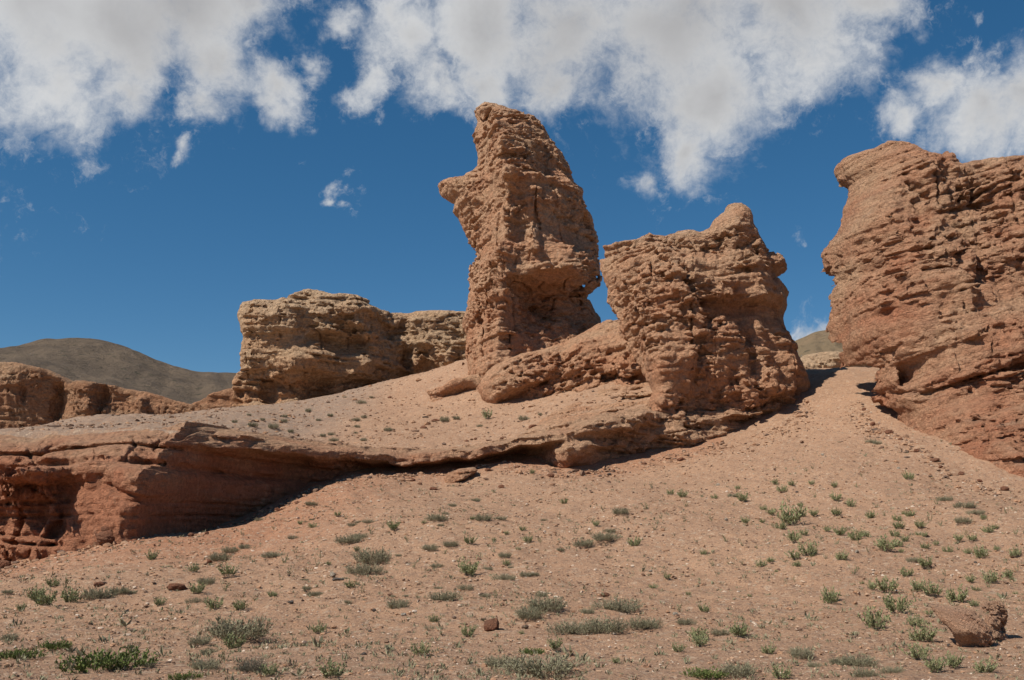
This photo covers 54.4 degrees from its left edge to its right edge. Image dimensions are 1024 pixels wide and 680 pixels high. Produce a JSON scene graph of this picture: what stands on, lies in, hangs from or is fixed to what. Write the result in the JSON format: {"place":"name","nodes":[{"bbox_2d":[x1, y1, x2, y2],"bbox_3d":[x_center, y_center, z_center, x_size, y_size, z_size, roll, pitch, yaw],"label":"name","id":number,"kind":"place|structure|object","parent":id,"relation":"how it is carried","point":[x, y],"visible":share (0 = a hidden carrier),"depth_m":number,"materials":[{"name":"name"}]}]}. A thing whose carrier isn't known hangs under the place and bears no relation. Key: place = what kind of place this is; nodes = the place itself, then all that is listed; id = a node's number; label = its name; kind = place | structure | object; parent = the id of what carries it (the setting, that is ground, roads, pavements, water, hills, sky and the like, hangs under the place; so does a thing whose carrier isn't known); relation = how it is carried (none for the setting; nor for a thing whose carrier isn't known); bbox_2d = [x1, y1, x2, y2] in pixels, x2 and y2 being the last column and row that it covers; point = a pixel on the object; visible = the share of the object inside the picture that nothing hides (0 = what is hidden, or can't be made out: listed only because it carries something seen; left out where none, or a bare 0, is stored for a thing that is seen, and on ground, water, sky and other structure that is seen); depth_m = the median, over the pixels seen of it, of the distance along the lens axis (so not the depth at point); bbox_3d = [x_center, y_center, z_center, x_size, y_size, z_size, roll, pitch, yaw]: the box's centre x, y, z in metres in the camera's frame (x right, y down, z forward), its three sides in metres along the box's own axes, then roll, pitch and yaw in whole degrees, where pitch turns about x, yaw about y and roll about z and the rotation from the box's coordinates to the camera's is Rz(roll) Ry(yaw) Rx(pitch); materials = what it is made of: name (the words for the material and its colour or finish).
{"place":"outdoors","nodes":[
{"label":"outdoors","id":0,"kind":"place"},
{"bbox_2d":[0,338,235,403],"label":"hill","id":1,"kind":"structure","parent":0,"point":[96,361],"depth_m":142.64,"materials":[{"name":"brown soil"}]},
{"bbox_2d":[0,359,1023,679],"bbox_3d":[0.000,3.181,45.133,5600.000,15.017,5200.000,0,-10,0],"label":"ground","id":2,"kind":"structure","parent":0,"point":[838,395],"depth_m":22.72,"materials":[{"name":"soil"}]},
{"bbox_2d":[0,647,47,659],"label":"mat plant","id":3,"kind":"object","parent":2,"relation":"on","point":[16,653],"visible":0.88,"depth_m":10.80,"materials":[{"name":"green plant"}]},
{"bbox_2d":[26,583,48,599],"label":"leafy shrub","id":4,"kind":"object","parent":2,"relation":"on","point":[31,593],"visible":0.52,"depth_m":18.52,"materials":[{"name":"green plant"}]},
{"bbox_2d":[31,588,63,605],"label":"leafy shrub","id":5,"kind":"object","parent":2,"relation":"on","point":[45,599],"visible":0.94,"depth_m":17.23,"materials":[{"name":"green plant"}]},
{"bbox_2d":[36,640,73,650],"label":"mat plant","id":6,"kind":"object","parent":2,"relation":"on","point":[53,646],"visible":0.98,"depth_m":11.82,"materials":[{"name":"green plant"}]},
{"bbox_2d":[61,585,84,602],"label":"leafy shrub","id":7,"kind":"object","parent":2,"relation":"on","point":[68,598],"visible":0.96,"depth_m":17.78,"materials":[{"name":"green plant"}]},
{"bbox_2d":[79,585,118,600],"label":"cushion shrub","id":8,"kind":"object","parent":2,"relation":"on","point":[94,594],"visible":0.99,"depth_m":17.94,"materials":[{"name":"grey plant"}]},
{"bbox_2d":[95,529,114,544],"bbox_3d":[-11.457,5.612,28.185,0.616,0.502,0.570,6,-11,-29],"label":"boulder","id":9,"kind":"object","parent":2,"relation":"on","point":[106,536],"visible":0.89,"depth_m":27.98,"materials":[{"name":"red stone"}]},
{"bbox_2d":[55,645,159,674],"bbox_3d":[-4.131,3.238,10.157,1.048,0.226,0.703,7,-12,-34],"label":"mat plant","id":10,"kind":"object","parent":2,"relation":"on","point":[122,659],"visible":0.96,"depth_m":10.06,"materials":[{"name":"green plant"}]},
{"bbox_2d":[0,362,241,428],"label":"canyon wall","id":11,"kind":"structure","parent":2,"relation":"on","point":[30,395],"depth_m":102.14,"materials":[{"name":"brown stone"}]},
{"bbox_2d":[166,583,187,590],"bbox_3d":[-6.363,4.717,18.919,0.437,0.204,0.293,0,-10,0],"label":"boulder","id":12,"kind":"object","parent":2,"relation":"on","point":[175,586],"visible":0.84,"depth_m":18.82,"materials":[{"name":"red stone"}]},
{"bbox_2d":[168,670,203,679],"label":"mat plant","id":13,"kind":"object","parent":2,"relation":"on","point":[184,676],"visible":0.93,"depth_m":9.59,"materials":[{"name":"green plant"}]},
{"bbox_2d":[187,581,206,593],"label":"leafy shrub","id":14,"kind":"object","parent":2,"relation":"on","point":[200,588],"visible":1,"depth_m":18.38,"materials":[{"name":"green plant"}]},
{"bbox_2d":[186,635,212,645],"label":"cushion shrub","id":15,"kind":"object","parent":2,"relation":"on","point":[204,641],"visible":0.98,"depth_m":12.56,"materials":[{"name":"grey plant"}]},
{"bbox_2d":[187,656,220,669],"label":"cushion shrub","id":16,"kind":"object","parent":2,"relation":"on","point":[211,665],"visible":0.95,"depth_m":10.13,"materials":[{"name":"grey plant"}]},
{"bbox_2d":[195,575,216,584],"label":"cushion shrub","id":17,"kind":"object","parent":2,"relation":"on","point":[212,580],"visible":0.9,"depth_m":19.55,"materials":[{"name":"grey plant"}]},
{"bbox_2d":[204,595,224,608],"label":"leafy shrub","id":18,"kind":"object","parent":2,"relation":"on","point":[211,605],"visible":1,"depth_m":16.94,"materials":[{"name":"green plant"}]},
{"bbox_2d":[207,551,231,561],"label":"cushion shrub","id":19,"kind":"object","parent":2,"relation":"on","point":[216,556],"visible":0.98,"depth_m":23.41,"materials":[{"name":"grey plant"}]},
{"bbox_2d":[215,561,239,575],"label":"leafy shrub","id":20,"kind":"object","parent":2,"relation":"on","point":[227,569],"visible":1,"depth_m":20.63,"materials":[{"name":"green plant"}]},
{"bbox_2d":[220,631,245,648],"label":"leafy shrub","id":21,"kind":"object","parent":2,"relation":"on","point":[231,643],"visible":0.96,"depth_m":12.27,"materials":[{"name":"green plant"}]},
{"bbox_2d":[202,612,276,641],"bbox_3d":[-3.727,3.834,13.407,1.267,0.350,0.954,-12,-15,49],"label":"cushion shrub","id":22,"kind":"object","parent":2,"relation":"on","point":[248,629],"visible":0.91,"depth_m":13.22,"materials":[{"name":"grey plant"}]},
{"bbox_2d":[235,656,271,672],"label":"dome shrub","id":23,"kind":"object","parent":2,"relation":"on","point":[244,666],"visible":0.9,"depth_m":10.13,"materials":[{"name":"green plant"}]},
{"bbox_2d":[259,662,279,676],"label":"leafy shrub","id":24,"kind":"object","parent":2,"relation":"on","point":[267,671],"visible":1,"depth_m":9.79,"materials":[{"name":"green plant"}]},
{"bbox_2d":[260,550,284,557],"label":"cushion shrub","id":25,"kind":"object","parent":2,"relation":"on","point":[269,555],"visible":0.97,"depth_m":23.19,"materials":[{"name":"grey plant"}]},
{"bbox_2d":[311,622,327,633],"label":"leafy shrub","id":26,"kind":"object","parent":2,"relation":"on","point":[322,628],"visible":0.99,"depth_m":14.22,"materials":[{"name":"green plant"}]},
{"bbox_2d":[315,657,346,677],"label":"leafy shrub","id":27,"kind":"object","parent":2,"relation":"on","point":[331,670],"visible":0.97,"depth_m":9.45,"materials":[{"name":"green plant"}]},
{"bbox_2d":[232,289,465,406],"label":"rock mesa","id":28,"kind":"structure","parent":2,"relation":"on","point":[304,344],"depth_m":78.52,"materials":[{"name":"stone"}]},
{"bbox_2d":[331,534,368,543],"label":"cushion shrub","id":29,"kind":"object","parent":2,"relation":"on","point":[350,540],"visible":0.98,"depth_m":24.52,"materials":[{"name":"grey plant"}]},
{"bbox_2d":[345,563,382,574],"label":"cushion shrub","id":30,"kind":"object","parent":2,"relation":"on","point":[366,570],"visible":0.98,"depth_m":20.65,"materials":[{"name":"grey plant"}]},
{"bbox_2d":[351,545,391,564],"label":"cushion shrub","id":31,"kind":"object","parent":2,"relation":"on","point":[379,557],"visible":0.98,"depth_m":22.07,"materials":[{"name":"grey plant"}]},
{"bbox_2d":[386,598,410,608],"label":"cushion shrub","id":32,"kind":"object","parent":2,"relation":"on","point":[394,605],"visible":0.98,"depth_m":16.18,"materials":[{"name":"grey plant"}]},
{"bbox_2d":[0,395,799,561],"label":"rock ledge","id":33,"kind":"object","parent":2,"relation":"on","point":[65,493],"visible":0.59,"depth_m":32.63,"materials":[{"name":"red stone"}]},
{"bbox_2d":[411,639,430,655],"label":"leafy shrub","id":34,"kind":"object","parent":2,"relation":"on","point":[421,650],"visible":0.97,"depth_m":11.65,"materials":[{"name":"green plant"}]},
{"bbox_2d":[426,513,450,520],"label":"cushion shrub","id":35,"kind":"object","parent":2,"relation":"on","point":[438,517],"visible":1,"depth_m":26.46,"materials":[{"name":"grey plant"}]},
{"bbox_2d":[425,590,464,600],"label":"cushion shrub","id":36,"kind":"object","parent":2,"relation":"on","point":[442,597],"visible":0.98,"depth_m":17.22,"materials":[{"name":"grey plant"}]},
{"bbox_2d":[427,374,480,401],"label":"bedded outcrop","id":37,"kind":"object","parent":2,"relation":"on","point":[459,385],"visible":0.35,"depth_m":56.99,"materials":[{"name":"stone"}]},
{"bbox_2d":[444,467,477,482],"bbox_3d":[-2.018,5.302,38.478,1.360,0.811,1.424,0,-10,0],"label":"fallen slab","id":38,"kind":"object","parent":2,"relation":"on","point":[457,475],"depth_m":38.14,"materials":[{"name":"stone"}]},
{"bbox_2d":[457,556,478,575],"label":"leafy shrub","id":39,"kind":"object","parent":2,"relation":"on","point":[466,569],"visible":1,"depth_m":20.23,"materials":[{"name":"green plant"}]},
{"bbox_2d":[459,623,477,635],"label":"leafy shrub","id":40,"kind":"object","parent":2,"relation":"on","point":[465,631],"visible":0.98,"depth_m":13.72,"materials":[{"name":"green plant"}]},
{"bbox_2d":[484,618,498,630],"bbox_3d":[-0.294,4.085,14.204,0.221,0.229,0.202,0,-10,0],"label":"stone","id":41,"kind":"object","parent":2,"relation":"on","point":[491,624],"visible":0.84,"depth_m":14.15,"materials":[{"name":"brown stone"}]},
{"bbox_2d":[483,654,520,666],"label":"cushion shrub","id":42,"kind":"object","parent":2,"relation":"on","point":[491,661],"visible":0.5,"depth_m":10.67,"materials":[{"name":"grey plant"}]},
{"bbox_2d":[489,574,515,580],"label":"cushion shrub","id":43,"kind":"object","parent":2,"relation":"on","point":[505,577],"visible":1,"depth_m":19.00,"materials":[{"name":"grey plant"}]},
{"bbox_2d":[0,433,1023,679],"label":"weeds","id":44,"kind":"object","parent":2,"relation":"on","point":[386,647],"visible":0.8,"depth_m":13.58,"materials":[{"name":"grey plant"}]},
{"bbox_2d":[438,102,601,379],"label":"rock pillar","id":45,"kind":"object","parent":2,"relation":"on","point":[521,212],"visible":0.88,"depth_m":59.29,"materials":[{"name":"stone"}]},
{"bbox_2d":[513,605,546,620],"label":"cushion shrub","id":46,"kind":"object","parent":2,"relation":"on","point":[535,614],"visible":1,"depth_m":14.87,"materials":[{"name":"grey plant"}]},
{"bbox_2d":[518,647,544,654],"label":"mat plant","id":47,"kind":"object","parent":2,"relation":"on","point":[527,651],"visible":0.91,"depth_m":12.11,"materials":[{"name":"green plant"}]},
{"bbox_2d":[491,649,591,679],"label":"cushion shrub","id":48,"kind":"object","parent":2,"relation":"on","point":[553,665],"visible":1,"depth_m":10.09,"materials":[{"name":"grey plant"}]},
{"bbox_2d":[521,593,569,613],"bbox_3d":[0.523,4.101,15.576,0.774,0.293,1.028,-2,-10,9],"label":"cushion shrub","id":49,"kind":"object","parent":2,"relation":"on","point":[547,604],"visible":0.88,"depth_m":15.53,"materials":[{"name":"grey plant"}]},
{"bbox_2d":[547,634,562,650],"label":"leafy shrub","id":50,"kind":"object","parent":2,"relation":"on","point":[557,644],"visible":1,"depth_m":12.31,"materials":[{"name":"green plant"}]},
{"bbox_2d":[477,319,645,403],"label":"rock outcrop","id":51,"kind":"object","parent":2,"relation":"on","point":[598,354],"visible":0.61,"depth_m":53.23,"materials":[{"name":"stone"}]},
{"bbox_2d":[544,617,600,634],"bbox_3d":[0.824,3.923,13.667,0.788,0.220,0.540,-1,-10,6],"label":"cushion shrub","id":52,"kind":"object","parent":2,"relation":"on","point":[578,628],"visible":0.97,"depth_m":13.60,"materials":[{"name":"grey plant"}]},
{"bbox_2d":[572,539,595,546],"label":"cushion shrub","id":53,"kind":"object","parent":2,"relation":"on","point":[582,543],"visible":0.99,"depth_m":23.49,"materials":[{"name":"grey plant"}]},
{"bbox_2d":[517,382,686,442],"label":"rock apron","id":54,"kind":"object","parent":2,"relation":"on","point":[562,416],"visible":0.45,"depth_m":44.75,"materials":[{"name":"stone"}]},
{"bbox_2d":[581,613,630,634],"bbox_3d":[1.259,3.925,13.818,0.697,0.265,0.926,2,-10,-12],"label":"cushion shrub","id":55,"kind":"object","parent":2,"relation":"on","point":[608,628],"visible":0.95,"depth_m":13.63,"materials":[{"name":"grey plant"}]},
{"bbox_2d":[590,531,621,540],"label":"cushion shrub","id":56,"kind":"object","parent":2,"relation":"on","point":[599,536],"visible":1,"depth_m":23.84,"materials":[{"name":"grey plant"}]},
{"bbox_2d":[588,596,642,612],"bbox_3d":[1.644,4.199,15.844,0.900,0.254,0.725,-4,-11,23],"label":"cushion shrub","id":57,"kind":"object","parent":2,"relation":"on","point":[620,606],"visible":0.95,"depth_m":15.74,"materials":[{"name":"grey plant"}]},
{"bbox_2d":[620,615,664,630],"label":"cushion shrub","id":58,"kind":"object","parent":2,"relation":"on","point":[641,625],"visible":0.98,"depth_m":13.85,"materials":[{"name":"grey plant"}]},
{"bbox_2d":[676,618,697,624],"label":"cushion shrub","id":59,"kind":"object","parent":2,"relation":"on","point":[684,622],"visible":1,"depth_m":14.19,"materials":[{"name":"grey plant"}]},
{"bbox_2d":[685,626,708,636],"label":"leafy shrub","id":60,"kind":"object","parent":2,"relation":"on","point":[698,631],"visible":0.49,"depth_m":13.09,"materials":[{"name":"green plant"}]},
{"bbox_2d":[689,632,709,646],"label":"leafy shrub","id":61,"kind":"object","parent":2,"relation":"on","point":[701,642],"visible":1,"depth_m":12.65,"materials":[{"name":"green plant"}]},
{"bbox_2d":[599,203,809,413],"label":"rock butte","id":62,"kind":"object","parent":2,"relation":"on","point":[699,315],"visible":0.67,"depth_m":45.03,"materials":[{"name":"stone"}]},
{"bbox_2d":[679,665,730,679],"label":"mat plant","id":63,"kind":"object","parent":2,"relation":"on","point":[705,673],"visible":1,"depth_m":10.06,"materials":[{"name":"green plant"}]},
{"bbox_2d":[710,628,729,635],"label":"cushion shrub","id":64,"kind":"object","parent":2,"relation":"on","point":[722,632],"visible":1,"depth_m":13.46,"materials":[{"name":"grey plant"}]},
{"bbox_2d":[726,619,749,636],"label":"leafy shrub","id":65,"kind":"object","parent":2,"relation":"on","point":[734,629],"visible":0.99,"depth_m":13.30,"materials":[{"name":"green plant"}]},
{"bbox_2d":[718,659,759,678],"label":"cushion shrub","id":66,"kind":"object","parent":2,"relation":"on","point":[736,671],"visible":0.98,"depth_m":10.17,"materials":[{"name":"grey plant"}]},
{"bbox_2d":[768,661,792,678],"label":"leafy shrub","id":67,"kind":"object","parent":2,"relation":"on","point":[777,674],"visible":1,"depth_m":10.11,"materials":[{"name":"green plant"}]},
{"bbox_2d":[772,500,807,525],"bbox_3d":[7.067,4.426,25.572,0.886,0.679,0.934,3,-10,-15],"label":"leafy shrub","id":68,"kind":"object","parent":2,"relation":"on","point":[787,518],"visible":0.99,"depth_m":25.45,"materials":[{"name":"green plant"}]},
{"bbox_2d":[783,530,802,541],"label":"leafy shrub","id":69,"kind":"object","parent":2,"relation":"on","point":[791,536],"visible":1,"depth_m":22.56,"materials":[{"name":"green plant"}]},
{"bbox_2d":[787,645,815,658],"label":"cushion shrub","id":70,"kind":"object","parent":2,"relation":"on","point":[796,652],"visible":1,"depth_m":11.51,"materials":[{"name":"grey plant"}]},
{"bbox_2d":[797,538,818,555],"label":"leafy shrub","id":71,"kind":"object","parent":2,"relation":"on","point":[810,550],"visible":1,"depth_m":21.11,"materials":[{"name":"green plant"}]},
{"bbox_2d":[819,584,841,603],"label":"leafy shrub","id":72,"kind":"object","parent":2,"relation":"on","point":[831,597],"visible":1,"depth_m":16.70,"materials":[{"name":"green plant"}]},
{"bbox_2d":[800,351,871,368],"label":"rock outcrop","id":73,"kind":"object","parent":2,"relation":"on","point":[829,359],"visible":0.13,"depth_m":87.24,"materials":[{"name":"stone"}]},
{"bbox_2d":[826,656,852,665],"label":"cushion shrub","id":74,"kind":"object","parent":2,"relation":"on","point":[835,661],"visible":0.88,"depth_m":11.07,"materials":[{"name":"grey plant"}]},
{"bbox_2d":[847,528,863,540],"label":"leafy shrub","id":75,"kind":"object","parent":2,"relation":"on","point":[852,536],"visible":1,"depth_m":22.76,"materials":[{"name":"green plant"}]},
{"bbox_2d":[838,652,878,666],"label":"cushion shrub","id":76,"kind":"object","parent":2,"relation":"on","point":[865,662],"visible":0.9,"depth_m":11.03,"materials":[{"name":"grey plant"}]},
{"bbox_2d":[850,665,880,677],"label":"cushion shrub","id":77,"kind":"object","parent":2,"relation":"on","point":[860,673],"visible":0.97,"depth_m":10.11,"materials":[{"name":"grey plant"}]},
{"bbox_2d":[856,606,891,628],"bbox_3d":[4.961,3.786,13.553,0.448,0.338,0.482,-8,-13,40],"label":"leafy shrub","id":78,"kind":"object","parent":2,"relation":"on","point":[871,621],"visible":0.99,"depth_m":13.55,"materials":[{"name":"green plant"}]},
{"bbox_2d":[869,576,898,592],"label":"leafy shrub","id":79,"kind":"object","parent":2,"relation":"on","point":[884,587],"visible":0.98,"depth_m":17.60,"materials":[{"name":"green plant"}]},
{"bbox_2d":[873,533,899,550],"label":"leafy shrub","id":80,"kind":"object","parent":2,"relation":"on","point":[883,545],"visible":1,"depth_m":21.28,"materials":[{"name":"green plant"}]},
{"bbox_2d":[879,665,905,673],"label":"cushion shrub","id":81,"kind":"object","parent":2,"relation":"on","point":[890,670],"visible":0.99,"depth_m":10.30,"materials":[{"name":"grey plant"}]},
{"bbox_2d":[882,592,915,613],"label":"leafy shrub","id":82,"kind":"object","parent":2,"relation":"on","point":[889,603],"visible":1,"depth_m":15.22,"materials":[{"name":"green plant"}]},
{"bbox_2d":[898,641,931,659],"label":"leafy shrub","id":83,"kind":"object","parent":2,"relation":"on","point":[919,650],"visible":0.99,"depth_m":11.15,"materials":[{"name":"green plant"}]},
{"bbox_2d":[906,612,924,626],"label":"leafy shrub","id":84,"kind":"object","parent":2,"relation":"on","point":[919,621],"visible":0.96,"depth_m":13.65,"materials":[{"name":"green plant"}]},
{"bbox_2d":[909,577,925,591],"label":"leafy shrub","id":85,"kind":"object","parent":2,"relation":"on","point":[915,586],"visible":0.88,"depth_m":17.68,"materials":[{"name":"green plant"}]},
{"bbox_2d":[821,140,1023,476],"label":"rock cliff","id":86,"kind":"structure","parent":2,"relation":"on","point":[922,255],"depth_m":39.76,"materials":[{"name":"red stone"}]},
{"bbox_2d":[906,620,940,641],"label":"leafy shrub","id":87,"kind":"object","parent":2,"relation":"on","point":[920,635],"visible":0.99,"depth_m":12.44,"materials":[{"name":"green plant"}]},
{"bbox_2d":[917,554,932,568],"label":"leafy shrub","id":88,"kind":"object","parent":2,"relation":"on","point":[925,563],"visible":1,"depth_m":19.72,"materials":[{"name":"green plant"}]},
{"bbox_2d":[918,579,944,596],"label":"leafy shrub","id":89,"kind":"object","parent":2,"relation":"on","point":[932,592],"visible":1,"depth_m":17.02,"materials":[{"name":"green plant"}]},
{"bbox_2d":[923,655,949,672],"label":"leafy shrub","id":90,"kind":"object","parent":2,"relation":"on","point":[934,668],"visible":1,"depth_m":10.33,"materials":[{"name":"green plant"}]},
{"bbox_2d":[943,650,965,667],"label":"leafy shrub","id":91,"kind":"object","parent":2,"relation":"on","point":[954,662],"visible":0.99,"depth_m":10.50,"materials":[{"name":"green plant"}]},
{"bbox_2d":[944,583,967,602],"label":"leafy shrub","id":92,"kind":"object","parent":2,"relation":"on","point":[953,598],"visible":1,"depth_m":16.31,"materials":[{"name":"green plant"}]},
{"bbox_2d":[931,605,993,646],"bbox_3d":[5.610,3.636,12.233,0.653,0.704,0.672,0,-10,0],"label":"boulder","id":93,"kind":"object","parent":2,"relation":"on","point":[967,627],"visible":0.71,"depth_m":12.08,"materials":[{"name":"stone"}]},
{"bbox_2d":[952,501,979,507],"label":"cushion shrub","id":94,"kind":"object","parent":2,"relation":"on","point":[968,505],"visible":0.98,"depth_m":26.05,"materials":[{"name":"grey plant"}]},
{"bbox_2d":[972,543,991,557],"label":"leafy shrub","id":95,"kind":"object","parent":2,"relation":"on","point":[980,553],"visible":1,"depth_m":20.29,"materials":[{"name":"green plant"}]},
{"bbox_2d":[973,657,997,672],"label":"leafy shrub","id":96,"kind":"object","parent":2,"relation":"on","point":[983,667],"visible":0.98,"depth_m":10.08,"materials":[{"name":"green plant"}]},
{"bbox_2d":[980,569,1005,583],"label":"leafy shrub","id":97,"kind":"object","parent":2,"relation":"on","point":[992,578],"visible":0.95,"depth_m":18.04,"materials":[{"name":"green plant"}]},
{"bbox_2d":[980,600,1008,642],"bbox_3d":[6.155,3.746,12.650,0.336,0.835,0.527,-6,-12,32],"label":"boulder","id":98,"kind":"object","parent":2,"relation":"on","point":[995,619],"visible":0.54,"depth_m":12.64,"materials":[{"name":"stone"}]},
{"bbox_2d":[0,0,1023,372],"label":"sky","id":99,"kind":"structure","parent":0,"point":[167,167],"materials":[{"name":"blue"}]},
{"bbox_2d":[795,330,842,357],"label":"hill","id":100,"kind":"structure","parent":0,"point":[816,342],"depth_m":121.66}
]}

